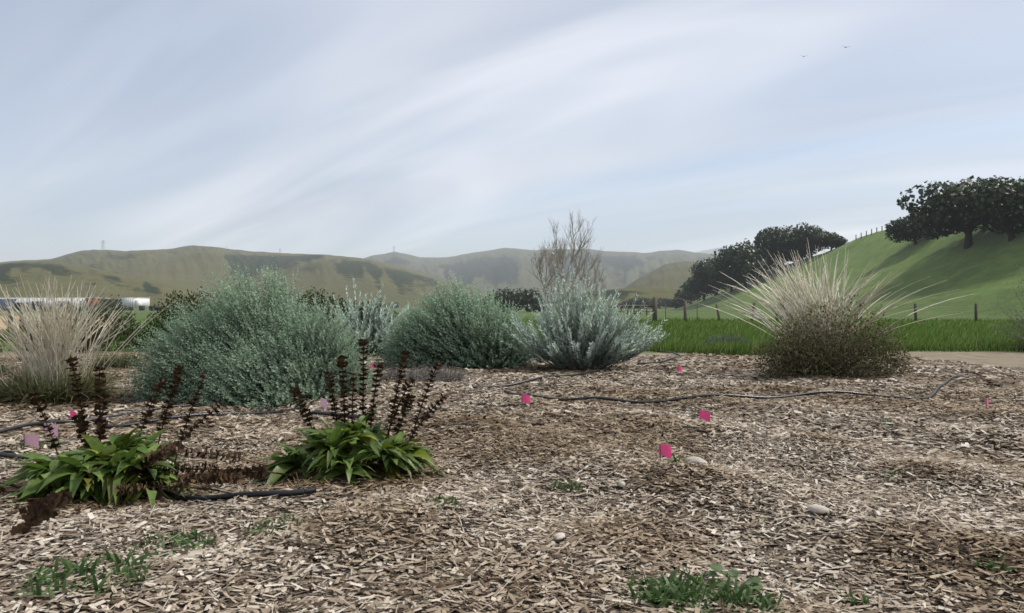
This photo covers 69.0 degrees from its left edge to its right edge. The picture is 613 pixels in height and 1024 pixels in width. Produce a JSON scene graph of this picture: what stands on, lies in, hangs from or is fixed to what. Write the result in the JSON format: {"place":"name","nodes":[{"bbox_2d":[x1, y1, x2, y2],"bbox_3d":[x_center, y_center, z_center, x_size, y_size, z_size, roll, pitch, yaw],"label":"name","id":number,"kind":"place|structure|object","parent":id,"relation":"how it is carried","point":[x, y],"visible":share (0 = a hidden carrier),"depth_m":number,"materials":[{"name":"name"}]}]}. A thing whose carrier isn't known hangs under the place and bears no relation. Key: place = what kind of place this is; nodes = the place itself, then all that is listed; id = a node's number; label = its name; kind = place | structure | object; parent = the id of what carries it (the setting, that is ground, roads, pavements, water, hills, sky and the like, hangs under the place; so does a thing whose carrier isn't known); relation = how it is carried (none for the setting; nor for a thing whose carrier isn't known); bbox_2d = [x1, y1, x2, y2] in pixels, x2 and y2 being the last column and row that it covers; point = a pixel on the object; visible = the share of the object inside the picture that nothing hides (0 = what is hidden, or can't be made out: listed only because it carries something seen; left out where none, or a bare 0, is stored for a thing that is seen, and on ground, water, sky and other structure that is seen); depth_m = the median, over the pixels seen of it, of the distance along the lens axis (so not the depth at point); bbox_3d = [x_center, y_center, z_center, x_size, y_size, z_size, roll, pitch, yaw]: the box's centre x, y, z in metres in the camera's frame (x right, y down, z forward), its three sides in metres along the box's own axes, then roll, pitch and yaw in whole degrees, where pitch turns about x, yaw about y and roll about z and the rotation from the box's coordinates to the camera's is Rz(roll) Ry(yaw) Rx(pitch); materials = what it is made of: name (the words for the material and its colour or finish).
{"place":"outdoors","nodes":[
{"label":"outdoors","id":0,"kind":"place"},
{"bbox_2d":[0,261,227,308],"bbox_3d":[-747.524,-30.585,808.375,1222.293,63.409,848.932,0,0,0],"label":"hill","id":1,"kind":"structure","parent":0,"point":[33,274],"depth_m":582.42,"materials":[{"name":"green plant"}]},
{"bbox_2d":[0,245,522,307],"bbox_3d":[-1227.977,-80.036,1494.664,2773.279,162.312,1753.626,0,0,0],"label":"hill","id":2,"kind":"structure","parent":0,"point":[185,266],"depth_m":1090.85,"materials":[{"name":"green plant"}]},
{"bbox_2d":[0,182,1023,612],"bbox_3d":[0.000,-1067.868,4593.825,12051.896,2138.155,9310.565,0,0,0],"label":"ground","id":3,"kind":"structure","parent":0,"point":[988,266],"depth_m":7.09,"materials":[{"name":"brown wood"}]},
{"bbox_2d":[0,299,16,306],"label":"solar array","id":4,"kind":"object","parent":3,"relation":"on","point":[2,303],"visible":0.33,"depth_m":203.38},
{"bbox_2d":[0,355,130,406],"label":"deer grass","id":5,"kind":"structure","parent":3,"relation":"on","point":[21,391],"depth_m":8.64,"materials":[{"name":"green plant"}]},
{"bbox_2d":[0,297,149,309],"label":"farm sheds","id":6,"kind":"object","parent":3,"relation":"on","point":[133,302],"visible":0.4,"depth_m":212.00,"materials":[{"name":"white metal"}]},
{"bbox_2d":[8,293,149,352],"bbox_3d":[-10.873,0.391,18.880,3.808,1.521,2.140,0,0,24],"label":"olive shrub","id":7,"kind":"object","parent":3,"relation":"on","point":[128,327],"depth_m":18.55,"materials":[{"name":"green plant"}]},
{"bbox_2d":[0,282,158,310],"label":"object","id":8,"kind":"object","parent":3,"relation":"on","point":[141,307],"visible":0.42,"depth_m":211.20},
{"bbox_2d":[0,270,169,403],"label":"ornamental grass","id":9,"kind":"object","parent":3,"relation":"on","point":[49,345],"visible":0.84,"depth_m":8.85,"materials":[{"name":"beige plant"}]},
{"bbox_2d":[84,298,103,309],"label":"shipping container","id":10,"kind":"object","parent":3,"relation":"on","point":[92,302],"visible":0.35,"depth_m":211.00,"materials":[{"name":"white metal"}]},
{"bbox_2d":[0,426,194,507],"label":"leafy plant","id":11,"kind":"object","parent":3,"relation":"on","point":[100,468],"visible":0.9,"depth_m":4.28,"materials":[{"name":"green plant"}]},
{"bbox_2d":[81,349,152,366],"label":"plants","id":12,"kind":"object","parent":3,"relation":"on","point":[121,361],"depth_m":13.82,"materials":[{"name":"green plant"}]},
{"bbox_2d":[136,285,245,349],"bbox_3d":[-7.926,0.296,19.311,3.278,1.753,2.375,0,0,0],"label":"shrub","id":13,"kind":"object","parent":3,"relation":"on","point":[163,313],"depth_m":18.87,"materials":[{"name":"green plant"}]},
{"bbox_2d":[282,285,401,326],"bbox_3d":[-5.056,0.271,21.728,3.805,1.771,2.449,0,0,-33],"label":"shrub","id":14,"kind":"object","parent":3,"relation":"on","point":[331,301],"depth_m":21.45,"materials":[{"name":"green plant"}]},
{"bbox_2d":[312,278,408,354],"bbox_3d":[-3.489,0.208,17.532,2.697,1.829,2.186,0,0,0],"label":"shrub","id":15,"kind":"object","parent":3,"relation":"on","point":[373,321],"depth_m":17.35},
{"bbox_2d":[373,300,413,347],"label":"shrub","id":16,"kind":"object","parent":3,"relation":"on","point":[386,331],"depth_m":16.71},
{"bbox_2d":[370,270,537,368],"bbox_3d":[-1.037,0.206,14.407,3.337,1.858,2.708,0,0,0],"label":"sagebrush","id":17,"kind":"object","parent":3,"relation":"on","point":[423,338],"depth_m":13.70,"materials":[{"name":"green plant"}]},
{"bbox_2d":[0,348,968,501],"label":"drip hoses","id":18,"kind":"object","parent":3,"relation":"on","point":[267,493],"visible":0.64,"depth_m":7.78,"materials":[{"name":"black rubber"}]},
{"bbox_2d":[8,226,977,333],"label":"fence","id":19,"kind":"object","parent":3,"relation":"on","point":[654,308],"visible":0.48,"depth_m":44.96,"materials":[{"name":"brown wood"}]},
{"bbox_2d":[657,307,974,317],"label":"fence wires","id":20,"kind":"object","parent":19,"relation":"attached to","point":[795,317],"visible":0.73,"depth_m":45.00,"materials":[{"name":"grey metal"}]},
{"bbox_2d":[23,397,986,459],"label":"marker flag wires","id":21,"kind":"object","parent":3,"relation":"on","point":[321,408],"visible":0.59,"depth_m":6.04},
{"bbox_2d":[24,363,987,458],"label":"marker flags","id":22,"kind":"object","parent":3,"relation":"on","point":[32,439],"visible":0.66,"depth_m":6.07},
{"bbox_2d":[0,352,1023,612],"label":"mulch chips","id":23,"kind":"object","parent":3,"relation":"on","point":[912,508],"visible":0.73,"depth_m":4.05,"materials":[{"name":"brown wood"}]},
{"bbox_2d":[0,357,17,372],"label":"shrub","id":24,"kind":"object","parent":23,"relation":"on","point":[3,367],"depth_m":12.31,"materials":[{"name":"green plant"}]},
{"bbox_2d":[9,478,231,539],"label":"fallen spikes","id":25,"kind":"object","parent":23,"relation":"on","point":[29,524],"visible":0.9,"depth_m":3.92,"materials":[{"name":"brown plant"}]},
{"bbox_2d":[0,355,245,521],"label":"flower spikes","id":26,"kind":"object","parent":23,"relation":"on","point":[62,497],"visible":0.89,"depth_m":4.63,"materials":[{"name":"plant"}]},
{"bbox_2d":[146,488,156,507],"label":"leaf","id":27,"kind":"object","parent":23,"relation":"on","point":[152,495],"visible":1,"depth_m":3.78,"materials":[{"name":"green plant"}]},
{"bbox_2d":[112,247,391,411],"bbox_3d":[-3.274,0.201,9.329,3.088,1.911,2.788,0,0,37],"label":"sagebrush","id":28,"kind":"object","parent":23,"relation":"on","point":[267,346],"depth_m":8.95,"materials":[{"name":"green plant"}]},
{"bbox_2d":[127,338,446,484],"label":"flower spikes","id":29,"kind":"object","parent":23,"relation":"on","point":[258,472],"visible":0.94,"depth_m":5.11,"materials":[{"name":"brown plant"}]},
{"bbox_2d":[246,407,445,487],"bbox_3d":[-1.059,0.927,4.982,1.361,0.454,1.110,0,0,0],"label":"leafy plant","id":30,"kind":"object","parent":23,"relation":"on","point":[333,458],"visible":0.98,"depth_m":4.76,"materials":[{"name":"green plant"}]},
{"bbox_2d":[367,360,480,381],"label":"dead plant","id":31,"kind":"object","parent":23,"relation":"on","point":[445,375],"visible":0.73,"depth_m":11.34,"materials":[{"name":"grey plant"}]},
{"bbox_2d":[12,417,1016,612],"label":"weeds","id":32,"kind":"object","parent":23,"relation":"on","point":[674,589],"visible":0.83,"depth_m":2.90,"materials":[{"name":"green plant"}]},
{"bbox_2d":[554,532,564,539],"bbox_3d":[0.224,1.070,3.483,0.046,0.021,0.072,0,0,36],"label":"stone","id":33,"kind":"object","parent":23,"relation":"on","point":[559,536],"visible":1,"depth_m":3.46,"materials":[{"name":"white stone"}]},
{"bbox_2d":[618,481,624,486],"bbox_3d":[0.670,1.080,4.546,0.041,0.029,0.067,0,0,-9],"label":"stone","id":34,"kind":"object","parent":23,"relation":"on","point":[621,483],"visible":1,"depth_m":4.52,"materials":[{"name":"white stone"}]},
{"bbox_2d":[686,457,706,465],"bbox_3d":[1.216,1.012,4.895,0.095,0.043,0.172,0,0,-29],"label":"stone","id":35,"kind":"object","parent":23,"relation":"on","point":[696,459],"visible":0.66,"depth_m":4.87,"materials":[{"name":"white stone"}]},
{"bbox_2d":[706,564,762,589],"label":"mallow weed","id":36,"kind":"object","parent":23,"relation":"on","point":[732,574],"visible":0.79,"depth_m":3.12,"materials":[{"name":"green plant"}]},
{"bbox_2d":[807,504,829,513],"bbox_3d":[1.635,1.077,3.983,0.082,0.033,0.124,0,0,-37],"label":"stone","id":37,"kind":"object","parent":23,"relation":"on","point":[817,508],"visible":1,"depth_m":3.95,"materials":[{"name":"white stone"}]},
{"bbox_2d":[528,237,567,314],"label":"bare sycamore","id":38,"kind":"object","parent":3,"relation":"on","point":[541,259],"visible":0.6,"depth_m":83.82,"materials":[{"name":"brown plant"}]},
{"bbox_2d":[536,210,602,313],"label":"bare shrub","id":39,"kind":"object","parent":3,"relation":"on","point":[577,265],"visible":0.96,"depth_m":78.16,"materials":[{"name":"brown plant"}]},
{"bbox_2d":[501,248,669,369],"bbox_3d":[1.274,0.030,13.339,2.980,2.159,2.559,0,0,0],"label":"shrub","id":40,"kind":"object","parent":3,"relation":"on","point":[592,340],"depth_m":12.92,"materials":[{"name":"green plant"}]},
{"bbox_2d":[578,256,606,312],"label":"bare shrub","id":41,"kind":"object","parent":3,"relation":"on","point":[596,276],"visible":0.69,"depth_m":90.37,"materials":[{"name":"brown plant"}]},
{"bbox_2d":[388,175,1023,311],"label":"trees","id":42,"kind":"object","parent":3,"relation":"on","point":[968,199],"visible":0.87,"depth_m":144.72,"materials":[{"name":"green plant"}]},
{"bbox_2d":[696,334,752,351],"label":"lavender","id":43,"kind":"object","parent":3,"relation":"on","point":[719,338],"depth_m":18.30,"materials":[{"name":"green plant"}]},
{"bbox_2d":[503,201,1023,311],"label":"oak trunks","id":44,"kind":"object","parent":3,"relation":"on","point":[967,231],"visible":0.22,"depth_m":99.04,"materials":[{"name":"brown plant"}]},
{"bbox_2d":[757,337,867,375],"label":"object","id":45,"kind":"object","parent":3,"relation":"on","point":[825,360],"depth_m":12.14,"materials":[{"name":"plant"}]},
{"bbox_2d":[682,238,971,372],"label":"plume grass stalks","id":46,"kind":"object","parent":3,"relation":"on","point":[803,298],"visible":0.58,"depth_m":12.58,"materials":[{"name":"beige plant"}]},
{"bbox_2d":[755,295,908,376],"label":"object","id":47,"kind":"object","parent":3,"relation":"on","point":[833,346],"visible":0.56,"depth_m":11.69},
{"bbox_2d":[751,293,915,379],"bbox_3d":[5.194,0.456,12.050,2.709,1.355,2.014,0,0,0],"label":"buckwheat","id":48,"kind":"object","parent":3,"relation":"on","point":[897,364],"depth_m":11.74,"materials":[{"name":"green plant"}]},
{"bbox_2d":[978,268,1023,350],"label":"shrub","id":49,"kind":"object","parent":3,"relation":"on","point":[1020,322],"depth_m":18.75,"materials":[{"name":"green plant"}]},
{"bbox_2d":[0,317,1023,355],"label":"tall grass","id":50,"kind":"structure","parent":0,"point":[689,335],"depth_m":23.64,"materials":[{"name":"green plant"}]},
{"bbox_2d":[0,0,1023,263],"label":"sky","id":51,"kind":"structure","parent":0,"point":[347,128],"materials":[{"name":"blue"}]},
{"bbox_2d":[363,248,785,300],"bbox_3d":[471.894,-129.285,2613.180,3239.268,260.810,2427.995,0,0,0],"label":"hill","id":52,"kind":"structure","parent":0,"point":[500,268],"depth_m":2399.86,"materials":[{"name":"green plant"}]},
{"bbox_2d":[101,240,395,252],"bbox_3d":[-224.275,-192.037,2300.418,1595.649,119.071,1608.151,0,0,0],"label":"transmission towers","id":53,"kind":"structure","parent":52,"relation":"on","point":[103,241],"depth_m":1850.19,"materials":[{"name":"grey metal"}]},
{"bbox_2d":[552,288,696,308],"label":"hill","id":54,"kind":"structure","parent":0,"point":[626,294],"depth_m":485.14,"materials":[{"name":"green plant"}]},
{"bbox_2d":[625,261,720,294],"bbox_3d":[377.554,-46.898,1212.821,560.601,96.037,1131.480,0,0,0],"label":"hill spur","id":55,"kind":"structure","parent":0,"point":[676,275],"depth_m":1078.14,"materials":[{"name":"green plant"}]},
{"bbox_2d":[696,247,789,263],"bbox_3d":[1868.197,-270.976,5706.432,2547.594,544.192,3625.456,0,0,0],"label":"blue hill","id":56,"kind":"structure","parent":0,"point":[710,251],"depth_m":6550.38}
]}

